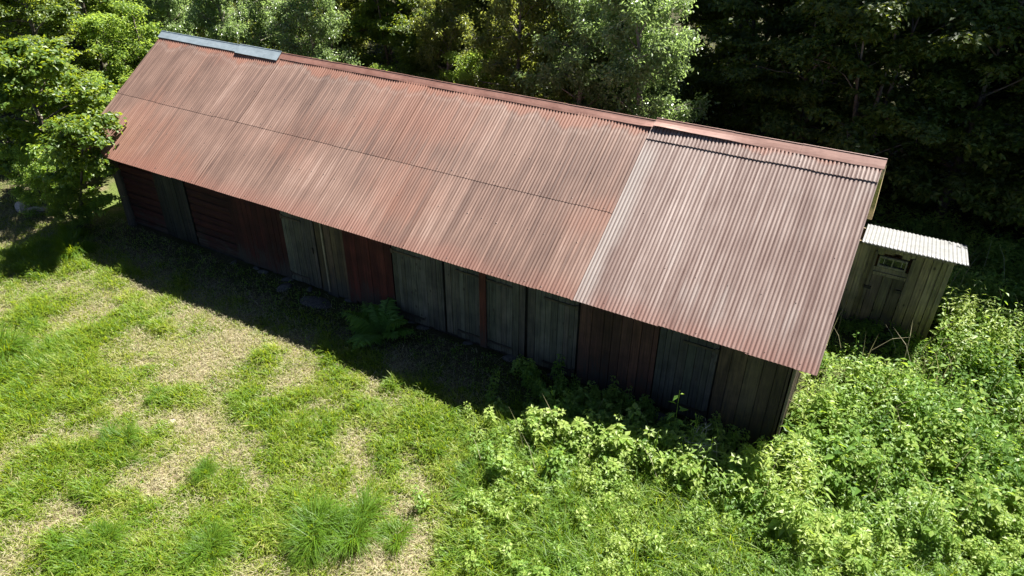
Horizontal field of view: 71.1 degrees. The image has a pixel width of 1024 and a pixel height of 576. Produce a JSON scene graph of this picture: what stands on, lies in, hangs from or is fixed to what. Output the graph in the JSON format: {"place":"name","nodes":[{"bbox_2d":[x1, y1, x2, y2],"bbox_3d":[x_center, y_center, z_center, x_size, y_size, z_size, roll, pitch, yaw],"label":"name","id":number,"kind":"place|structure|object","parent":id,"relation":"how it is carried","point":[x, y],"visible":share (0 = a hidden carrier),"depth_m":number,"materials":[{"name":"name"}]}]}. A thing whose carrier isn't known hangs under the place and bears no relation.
{"place":"outdoors","nodes":[
{"label":"outdoors","id":0,"kind":"place"},
{"bbox_2d":[0,0,1023,575],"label":"ground","id":1,"kind":"structure","parent":0,"point":[110,186],"depth_m":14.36,"materials":[{"name":"green plant"}]},
{"bbox_2d":[15,201,30,212],"bbox_3d":[-13.702,-2.272,20.066,0.379,0.372,0.319,23,39,31],"label":"pale stone","id":2,"kind":"object","parent":1,"relation":"on","point":[18,207],"visible":0.55,"depth_m":19.95,"materials":[{"name":"grey stone"}]},
{"bbox_2d":[0,314,52,374],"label":"grass tuft","id":3,"kind":"object","parent":1,"relation":"on","point":[5,341],"visible":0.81,"depth_m":14.44,"materials":[{"name":"green plant"}]},
{"bbox_2d":[0,4,59,118],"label":"broadleaf tree","id":4,"kind":"object","parent":1,"relation":"on","point":[6,15],"visible":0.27,"depth_m":26.60,"materials":[{"name":"green plant"}]},
{"bbox_2d":[0,133,68,204],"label":"green shrub","id":5,"kind":"object","parent":1,"relation":"on","point":[17,150],"visible":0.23,"depth_m":19.19,"materials":[{"name":"green plant"}]},
{"bbox_2d":[7,149,63,217],"bbox_3d":[-12.810,-2.810,19.319,1.634,2.075,1.678,-14,35,-21],"label":"pale shrub","id":6,"kind":"object","parent":1,"relation":"on","point":[27,198],"visible":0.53,"depth_m":19.09,"materials":[{"name":"green plant"}]},
{"bbox_2d":[27,205,46,213],"bbox_3d":[-13.140,-2.190,19.951,0.709,0.258,0.305,-12,34,-18],"label":"pale stone","id":7,"kind":"object","parent":1,"relation":"on","point":[35,207],"visible":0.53,"depth_m":19.85,"materials":[{"name":"grey stone"}]},
{"bbox_2d":[2,0,95,49],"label":"broadleaf tree","id":8,"kind":"object","parent":1,"relation":"on","point":[27,25],"visible":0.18,"depth_m":32.10,"materials":[{"name":"green plant"}]},
{"bbox_2d":[0,34,119,187],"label":"maple tree","id":9,"kind":"object","parent":1,"relation":"on","point":[44,62],"visible":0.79,"depth_m":19.02,"materials":[{"name":"green plant"}]},
{"bbox_2d":[34,182,93,231],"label":"green shrub","id":10,"kind":"object","parent":1,"relation":"on","point":[65,196],"visible":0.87,"depth_m":18.40,"materials":[{"name":"green plant"}]},
{"bbox_2d":[15,34,112,142],"bbox_3d":[-14.560,-5.987,22.642,3.141,3.910,3.000,-6,33,-10],"label":"broadleaf tree","id":11,"kind":"object","parent":1,"relation":"on","point":[33,39],"visible":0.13,"depth_m":22.27,"materials":[{"name":"green plant"}]},
{"bbox_2d":[0,0,135,126],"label":"broadleaf tree","id":12,"kind":"object","parent":1,"relation":"on","point":[56,10],"visible":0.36,"depth_m":24.11,"materials":[{"name":"green plant"}]},
{"bbox_2d":[37,221,102,268],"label":"grass tuft","id":13,"kind":"object","parent":1,"relation":"on","point":[71,244],"visible":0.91,"depth_m":17.90,"materials":[{"name":"green plant"}]},
{"bbox_2d":[50,222,92,240],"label":"grass tuft","id":14,"kind":"object","parent":1,"relation":"on","point":[84,233],"visible":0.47,"depth_m":18.75,"materials":[{"name":"green plant"}]},
{"bbox_2d":[21,136,123,224],"bbox_3d":[-11.389,-2.721,18.733,2.168,2.802,1.781,22,38,30],"label":"sapling","id":15,"kind":"object","parent":1,"relation":"on","point":[95,203],"visible":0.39,"depth_m":18.68,"materials":[{"name":"green plant"}]},
{"bbox_2d":[31,111,126,227],"bbox_3d":[-10.493,-2.767,18.076,2.320,3.558,2.492,-9,33,-15],"label":"maple tree","id":16,"kind":"object","parent":1,"relation":"on","point":[85,130],"visible":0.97,"depth_m":17.12,"materials":[{"name":"green plant"}]},
{"bbox_2d":[18,0,148,76],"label":"broadleaf tree","id":17,"kind":"object","parent":1,"relation":"on","point":[43,27],"visible":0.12,"depth_m":29.20,"materials":[{"name":"green plant"}]},
{"bbox_2d":[61,67,129,159],"bbox_3d":[-12.334,-5.218,22.188,2.685,3.155,2.361,-25,40,-34],"label":"green shrub","id":18,"kind":"object","parent":1,"relation":"on","point":[94,76],"visible":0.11,"depth_m":21.53,"materials":[{"name":"green plant"}]},
{"bbox_2d":[52,511,144,565],"bbox_3d":[-6.102,3.647,10.483,1.289,0.462,1.045,3,32,4],"label":"grass tuft","id":19,"kind":"object","parent":1,"relation":"on","point":[108,529],"visible":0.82,"depth_m":10.53,"materials":[{"name":"green plant"}]},
{"bbox_2d":[73,0,126,18],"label":"broadleaf tree","id":20,"kind":"object","parent":1,"relation":"on","point":[92,7],"visible":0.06,"depth_m":34.67,"materials":[{"name":"green plant"}]},
{"bbox_2d":[84,416,144,451],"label":"grass tuft","id":21,"kind":"object","parent":1,"relation":"on","point":[130,428],"visible":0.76,"depth_m":12.38,"materials":[{"name":"green plant"}]},
{"bbox_2d":[67,0,165,94],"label":"green shrub","id":22,"kind":"object","parent":1,"relation":"on","point":[96,22],"visible":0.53,"depth_m":25.02,"materials":[{"name":"green plant"}]},
{"bbox_2d":[97,0,146,59],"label":"green shrub","id":23,"kind":"object","parent":1,"relation":"on","point":[133,10],"visible":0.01,"depth_m":31.70,"materials":[{"name":"green plant"}]},
{"bbox_2d":[111,448,141,468],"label":"grass tuft","id":24,"kind":"object","parent":1,"relation":"on","point":[132,457],"visible":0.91,"depth_m":11.96,"materials":[{"name":"green plant"}]},
{"bbox_2d":[78,0,182,66],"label":"green shrub","id":25,"kind":"object","parent":1,"relation":"on","point":[103,8],"visible":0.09,"depth_m":28.65,"materials":[{"name":"green plant"}]},
{"bbox_2d":[138,384,171,405],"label":"grass tuft","id":26,"kind":"object","parent":1,"relation":"on","point":[152,398],"visible":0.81,"depth_m":13.35,"materials":[{"name":"green plant"}]},
{"bbox_2d":[133,0,198,64],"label":"willow tree","id":27,"kind":"object","parent":1,"relation":"on","point":[170,7],"visible":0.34,"depth_m":26.54,"materials":[{"name":"green plant"}]},
{"bbox_2d":[181,450,225,486],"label":"grass tuft","id":28,"kind":"object","parent":1,"relation":"on","point":[205,466],"visible":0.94,"depth_m":11.76,"materials":[{"name":"green plant"}]},
{"bbox_2d":[163,514,246,575],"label":"grass tuft","id":29,"kind":"object","parent":1,"relation":"on","point":[215,536],"visible":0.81,"depth_m":10.44,"materials":[{"name":"green plant"}]},
{"bbox_2d":[177,0,255,43],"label":"willow tree","id":30,"kind":"object","parent":1,"relation":"on","point":[198,33],"visible":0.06,"depth_m":29.44,"materials":[{"name":"green plant"}]},
{"bbox_2d":[177,0,281,49],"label":"willow tree","id":31,"kind":"object","parent":1,"relation":"on","point":[221,29],"visible":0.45,"depth_m":25.93,"materials":[{"name":"green plant"}]},
{"bbox_2d":[0,251,462,575],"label":"rosette weeds","id":32,"kind":"object","parent":1,"relation":"on","point":[222,386],"visible":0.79,"depth_m":13.66,"materials":[{"name":"green plant"}]},
{"bbox_2d":[199,0,298,52],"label":"willow tree","id":33,"kind":"object","parent":1,"relation":"on","point":[263,15],"visible":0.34,"depth_m":31.83,"materials":[{"name":"green plant"}]},
{"bbox_2d":[276,283,291,291],"bbox_3d":[-5.294,-0.005,16.659,0.378,0.172,0.238,-16,36,-24],"label":"stone","id":34,"kind":"object","parent":1,"relation":"on","point":[284,286],"visible":0.98,"depth_m":16.60,"materials":[{"name":"grey stone"}]},
{"bbox_2d":[277,527,330,575],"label":"grass tuft","id":35,"kind":"object","parent":1,"relation":"on","point":[297,558],"visible":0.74,"depth_m":10.38,"materials":[{"name":"green plant"}]},
{"bbox_2d":[264,0,360,65],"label":"willow tree","id":36,"kind":"object","parent":1,"relation":"on","point":[326,28],"visible":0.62,"depth_m":24.41,"materials":[{"name":"green plant"}]},
{"bbox_2d":[300,296,330,308],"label":"stone slab","id":37,"kind":"structure","parent":1,"relation":"on","point":[314,302],"depth_m":16.09,"materials":[{"name":"grey stone"}]},
{"bbox_2d":[272,480,359,575],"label":"grass tuft","id":38,"kind":"object","parent":1,"relation":"on","point":[315,517],"visible":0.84,"depth_m":10.72,"materials":[{"name":"green plant"}]},
{"bbox_2d":[268,0,375,63],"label":"willow tree","id":39,"kind":"object","parent":1,"relation":"on","point":[343,5],"visible":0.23,"depth_m":28.09,"materials":[{"name":"green plant"}]},
{"bbox_2d":[310,480,404,574],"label":"grass tuft","id":40,"kind":"object","parent":1,"relation":"on","point":[358,529],"visible":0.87,"depth_m":10.75,"materials":[{"name":"green plant"}]},
{"bbox_2d":[337,297,416,350],"bbox_3d":[-2.932,0.715,15.058,1.406,0.489,1.772,-15,35,-23],"label":"fern","id":41,"kind":"object","parent":1,"relation":"on","point":[373,325],"visible":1,"depth_m":14.95,"materials":[{"name":"green plant"}]},
{"bbox_2d":[317,0,445,43],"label":"broadleaf tree","id":42,"kind":"object","parent":1,"relation":"on","point":[358,11],"visible":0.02,"depth_m":33.36,"materials":[{"name":"green plant"}]},
{"bbox_2d":[334,0,430,75],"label":"hazel tree","id":43,"kind":"object","parent":1,"relation":"on","point":[375,30],"visible":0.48,"depth_m":25.84,"materials":[{"name":"green plant"}]},
{"bbox_2d":[369,63,397,72],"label":"green shrub","id":44,"kind":"object","parent":1,"relation":"on","point":[389,68],"visible":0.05,"depth_m":23.71,"materials":[{"name":"green plant"}]},
{"bbox_2d":[372,507,419,562],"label":"grass tuft","id":45,"kind":"object","parent":1,"relation":"on","point":[400,535],"visible":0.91,"depth_m":10.74,"materials":[{"name":"green plant"}]},
{"bbox_2d":[81,220,732,446],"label":"shade weeds","id":46,"kind":"object","parent":1,"relation":"on","point":[319,330],"visible":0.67,"depth_m":15.94,"materials":[{"name":"green plant"}]},
{"bbox_2d":[345,0,499,81],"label":"hazel tree","id":47,"kind":"object","parent":1,"relation":"on","point":[369,13],"visible":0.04,"depth_m":27.15,"materials":[{"name":"green plant"}]},
{"bbox_2d":[384,0,488,80],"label":"hazel tree","id":48,"kind":"object","parent":1,"relation":"on","point":[407,50],"visible":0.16,"depth_m":24.53,"materials":[{"name":"green plant"}]},
{"bbox_2d":[408,0,485,82],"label":"tree","id":49,"kind":"object","parent":1,"relation":"on","point":[461,15],"visible":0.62,"depth_m":23.20,"materials":[{"name":"green plant"}]},
{"bbox_2d":[437,450,497,513],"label":"grass tuft","id":50,"kind":"object","parent":1,"relation":"on","point":[464,482],"visible":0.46,"depth_m":11.49,"materials":[{"name":"green plant"}]},
{"bbox_2d":[437,47,508,88],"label":"green shrub","id":51,"kind":"object","parent":1,"relation":"on","point":[452,57],"visible":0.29,"depth_m":23.05,"materials":[{"name":"green plant"}]},
{"bbox_2d":[79,30,886,447],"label":"barn","id":52,"kind":"structure","parent":1,"relation":"on","point":[703,270],"depth_m":13.75,"materials":[{"name":"metal"}]},
{"bbox_2d":[151,172,198,244],"bbox_3d":[-8.455,-2.126,17.925,1.132,2.098,0.036,17,36,25],"label":"door","id":53,"kind":"structure","parent":52,"relation":"in","point":[171,192],"depth_m":17.97,"materials":[{"name":"grey wood"}]},
{"bbox_2d":[279,211,322,288],"bbox_3d":[-4.771,-0.975,16.137,0.946,2.093,0.063,17,36,25],"label":"door","id":54,"kind":"structure","parent":52,"relation":"in","point":[299,235],"depth_m":16.19,"materials":[{"name":"grey wood"}]},
{"bbox_2d":[390,245,445,331],"bbox_3d":[-1.938,-0.107,14.777,1.266,2.076,0.056,17,36,25],"label":"door","id":55,"kind":"structure","parent":52,"relation":"in","point":[419,282],"depth_m":14.82,"materials":[{"name":"grey wood"}]},
{"bbox_2d":[444,262,479,343],"bbox_3d":[-0.954,0.189,14.298,0.886,2.053,0.056,17,36,25],"label":"door","id":56,"kind":"structure","parent":52,"relation":"in","point":[461,283],"depth_m":14.37,"materials":[{"name":"grey wood"}]},
{"bbox_2d":[486,274,525,358],"bbox_3d":[-0.146,0.442,13.911,0.896,2.059,0.055,17,36,25],"label":"door","id":57,"kind":"structure","parent":52,"relation":"in","point":[505,300],"depth_m":13.95,"materials":[{"name":"grey wood"}]},
{"bbox_2d":[527,287,578,376],"bbox_3d":[0.756,0.725,13.479,1.046,2.064,0.056,17,36,25],"label":"door","id":58,"kind":"structure","parent":52,"relation":"in","point":[552,328],"depth_m":13.51,"materials":[{"name":"grey wood"}]},
{"bbox_2d":[650,327,719,421],"bbox_3d":[2.986,1.403,12.397,1.026,2.030,0.054,17,36,25],"label":"door","id":59,"kind":"structure","parent":52,"relation":"in","point":[679,359],"depth_m":12.44,"materials":[{"name":"grey wood"}]},
{"bbox_2d":[0,178,974,575],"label":"straw","id":60,"kind":"object","parent":1,"relation":"on","point":[228,428],"visible":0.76,"depth_m":13.62,"materials":[{"name":"beige plant"}]},
{"bbox_2d":[440,0,574,96],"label":"willow tree","id":61,"kind":"object","parent":1,"relation":"on","point":[484,21],"visible":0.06,"depth_m":25.00,"materials":[{"name":"green plant"}]},
{"bbox_2d":[453,0,570,102],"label":"willow tree","id":62,"kind":"object","parent":1,"relation":"on","point":[510,46],"visible":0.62,"depth_m":21.85,"materials":[{"name":"green plant"}]},
{"bbox_2d":[0,1,1023,324],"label":"woodland undergrowth","id":63,"kind":"object","parent":1,"relation":"on","point":[970,217],"visible":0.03,"depth_m":20.30,"materials":[{"name":"green plant"}]},
{"bbox_2d":[486,9,549,57],"bbox_3d":[0.576,-13.266,30.012,6.601,8.602,6.911,3,32,4],"label":"broadleaf tree","id":64,"kind":"object","parent":1,"relation":"on","point":[524,22],"visible":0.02,"depth_m":29.03,"materials":[{"name":"green plant"}]},
{"bbox_2d":[510,402,569,449],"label":"raspberry bush","id":65,"kind":"object","parent":1,"relation":"on","point":[542,433],"visible":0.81,"depth_m":12.10,"materials":[{"name":"green plant"}]},
{"bbox_2d":[504,0,636,111],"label":"willow tree","id":66,"kind":"object","parent":1,"relation":"on","point":[571,56],"visible":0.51,"depth_m":20.40,"materials":[{"name":"green plant"}]},
{"bbox_2d":[533,0,617,108],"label":"willow tree","id":67,"kind":"object","parent":1,"relation":"on","point":[552,9],"visible":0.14,"depth_m":21.86,"materials":[{"name":"green plant"}]},
{"bbox_2d":[555,408,599,463],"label":"raspberry bush","id":68,"kind":"object","parent":1,"relation":"on","point":[577,429],"visible":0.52,"depth_m":11.86,"materials":[{"name":"green plant"}]},
{"bbox_2d":[587,449,638,504],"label":"raspberry bush","id":69,"kind":"object","parent":1,"relation":"on","point":[612,465],"visible":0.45,"depth_m":11.26,"materials":[{"name":"green plant"}]},
{"bbox_2d":[580,402,647,476],"bbox_3d":[1.723,2.563,11.883,1.343,0.983,1.426,-17,36,-26],"label":"raspberry bush","id":70,"kind":"object","parent":1,"relation":"on","point":[613,440],"visible":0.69,"depth_m":11.69,"materials":[{"name":"green plant"}]},
{"bbox_2d":[536,0,712,102],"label":"broadleaf tree","id":71,"kind":"object","parent":1,"relation":"on","point":[660,27],"depth_m":26.21,"materials":[{"name":"green plant"}]},
{"bbox_2d":[563,1,686,118],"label":"willow tree","id":72,"kind":"object","parent":1,"relation":"on","point":[655,89],"visible":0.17,"depth_m":21.07,"materials":[{"name":"green plant"}]},
{"bbox_2d":[585,0,720,124],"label":"willow tree","id":73,"kind":"object","parent":1,"relation":"on","point":[625,24],"visible":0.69,"depth_m":18.81,"materials":[{"name":"green plant"}]},
{"bbox_2d":[636,422,691,478],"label":"raspberry bush","id":74,"kind":"object","parent":1,"relation":"on","point":[650,435],"visible":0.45,"depth_m":11.54,"materials":[{"name":"green plant"}]},
{"bbox_2d":[652,432,722,502],"bbox_3d":[2.767,2.910,11.397,1.221,0.893,1.297,-18,37,-27],"label":"raspberry bush","id":75,"kind":"object","parent":1,"relation":"on","point":[689,468],"visible":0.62,"depth_m":11.16,"materials":[{"name":"green plant"}]},
{"bbox_2d":[679,425,718,452],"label":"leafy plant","id":76,"kind":"object","parent":1,"relation":"on","point":[700,441],"visible":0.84,"depth_m":11.50,"materials":[{"name":"green plant"}]},
{"bbox_2d":[410,354,1023,575],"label":"meadow weeds","id":77,"kind":"object","parent":1,"relation":"on","point":[982,563],"visible":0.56,"depth_m":10.55,"materials":[{"name":"green plant"}]},
{"bbox_2d":[662,0,786,113],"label":"broadleaf tree","id":78,"kind":"object","parent":1,"relation":"on","point":[706,18],"visible":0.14,"depth_m":26.53,"materials":[{"name":"green plant"}]},
{"bbox_2d":[664,0,818,138],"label":"hazel tree","id":79,"kind":"object","parent":1,"relation":"on","point":[729,35],"visible":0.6,"depth_m":22.90,"materials":[{"name":"green plant"}]},
{"bbox_2d":[705,447,779,503],"bbox_3d":[3.563,2.927,11.257,1.044,1.003,1.091,-14,35,-21],"label":"raspberry bush","id":80,"kind":"object","parent":1,"relation":"on","point":[745,487],"visible":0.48,"depth_m":11.07,"materials":[{"name":"green plant"}]},
{"bbox_2d":[464,366,1023,575],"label":"raspberry thicket","id":81,"kind":"object","parent":1,"relation":"on","point":[859,551],"visible":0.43,"depth_m":11.23,"materials":[{"name":"green plant"}]},
{"bbox_2d":[497,196,1023,554],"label":"nettle bed","id":82,"kind":"object","parent":1,"relation":"on","point":[926,399],"visible":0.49,"depth_m":12.76,"materials":[{"name":"green plant"}]},
{"bbox_2d":[556,299,1023,510],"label":"dock plants","id":83,"kind":"object","parent":1,"relation":"on","point":[855,490],"visible":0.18,"depth_m":13.22,"materials":[{"name":"green plant"}]},
{"bbox_2d":[761,424,829,489],"bbox_3d":[4.647,2.759,11.615,0.998,0.893,1.092,-1,32,-2],"label":"raspberry bush","id":84,"kind":"object","parent":1,"relation":"on","point":[779,440],"visible":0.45,"depth_m":11.54,"materials":[{"name":"green plant"}]},
{"bbox_2d":[712,0,923,153],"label":"hazel tree","id":85,"kind":"object","parent":1,"relation":"on","point":[782,123],"visible":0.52,"depth_m":19.82,"materials":[{"name":"green plant"}]},
{"bbox_2d":[629,229,1023,551],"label":"willowherb","id":86,"kind":"object","parent":1,"relation":"on","point":[794,473],"visible":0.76,"depth_m":11.57,"materials":[{"name":"green plant"}]},
{"bbox_2d":[730,1,922,157],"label":"hazel tree","id":87,"kind":"object","parent":1,"relation":"on","point":[797,76],"depth_m":22.80,"materials":[{"name":"green plant"}]},
{"bbox_2d":[773,0,1023,203],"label":"hazel tree","id":88,"kind":"object","parent":1,"relation":"on","point":[883,15],"visible":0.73,"depth_m":17.65,"materials":[{"name":"green plant"}]},
{"bbox_2d":[837,224,968,339],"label":"outhouse","id":89,"kind":"structure","parent":1,"relation":"on","point":[910,271],"depth_m":14.89,"materials":[{"name":"grey wood"}]},
{"bbox_2d":[857,270,905,328],"bbox_3d":[7.768,0.251,15.181,0.710,1.298,0.078,17,36,25],"label":"door","id":90,"kind":"structure","parent":89,"relation":"in","point":[898,282],"depth_m":15.14,"materials":[{"name":"grey wood"}]},
{"bbox_2d":[873,255,908,277],"bbox_3d":[7.807,-0.438,14.735,0.680,0.385,0.048,17,36,25],"label":"window","id":91,"kind":"structure","parent":89,"relation":"in","point":[889,265],"depth_m":14.73,"materials":[{"name":"wood"}]},
{"bbox_2d":[801,0,1023,213],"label":"hazel tree","id":92,"kind":"object","parent":1,"relation":"on","point":[925,25],"visible":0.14,"depth_m":19.66,"materials":[{"name":"green plant"}]},
{"bbox_2d":[870,0,1023,234],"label":"hazel tree","id":93,"kind":"object","parent":1,"relation":"on","point":[973,35],"visible":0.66,"depth_m":17.52,"materials":[{"name":"green plant"}]},
{"bbox_2d":[891,1,1023,169],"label":"hazel tree","id":94,"kind":"object","parent":1,"relation":"on","point":[1008,153],"visible":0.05,"depth_m":20.51,"materials":[{"name":"green plant"}]},
{"bbox_2d":[943,45,1023,243],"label":"hazel tree","id":95,"kind":"object","parent":1,"relation":"on","point":[988,120],"visible":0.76,"depth_m":17.36,"materials":[{"name":"green plant"}]},
{"bbox_2d":[967,30,1023,168],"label":"hazel tree","id":96,"kind":"object","parent":1,"relation":"on","point":[1002,94],"visible":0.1,"depth_m":18.68,"materials":[{"name":"green plant"}]},
{"bbox_2d":[473,245,1023,528],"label":"dry stalks","id":97,"kind":"object","parent":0,"point":[871,403],"visible":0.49,"depth_m":12.99,"materials":[{"name":"plant"}]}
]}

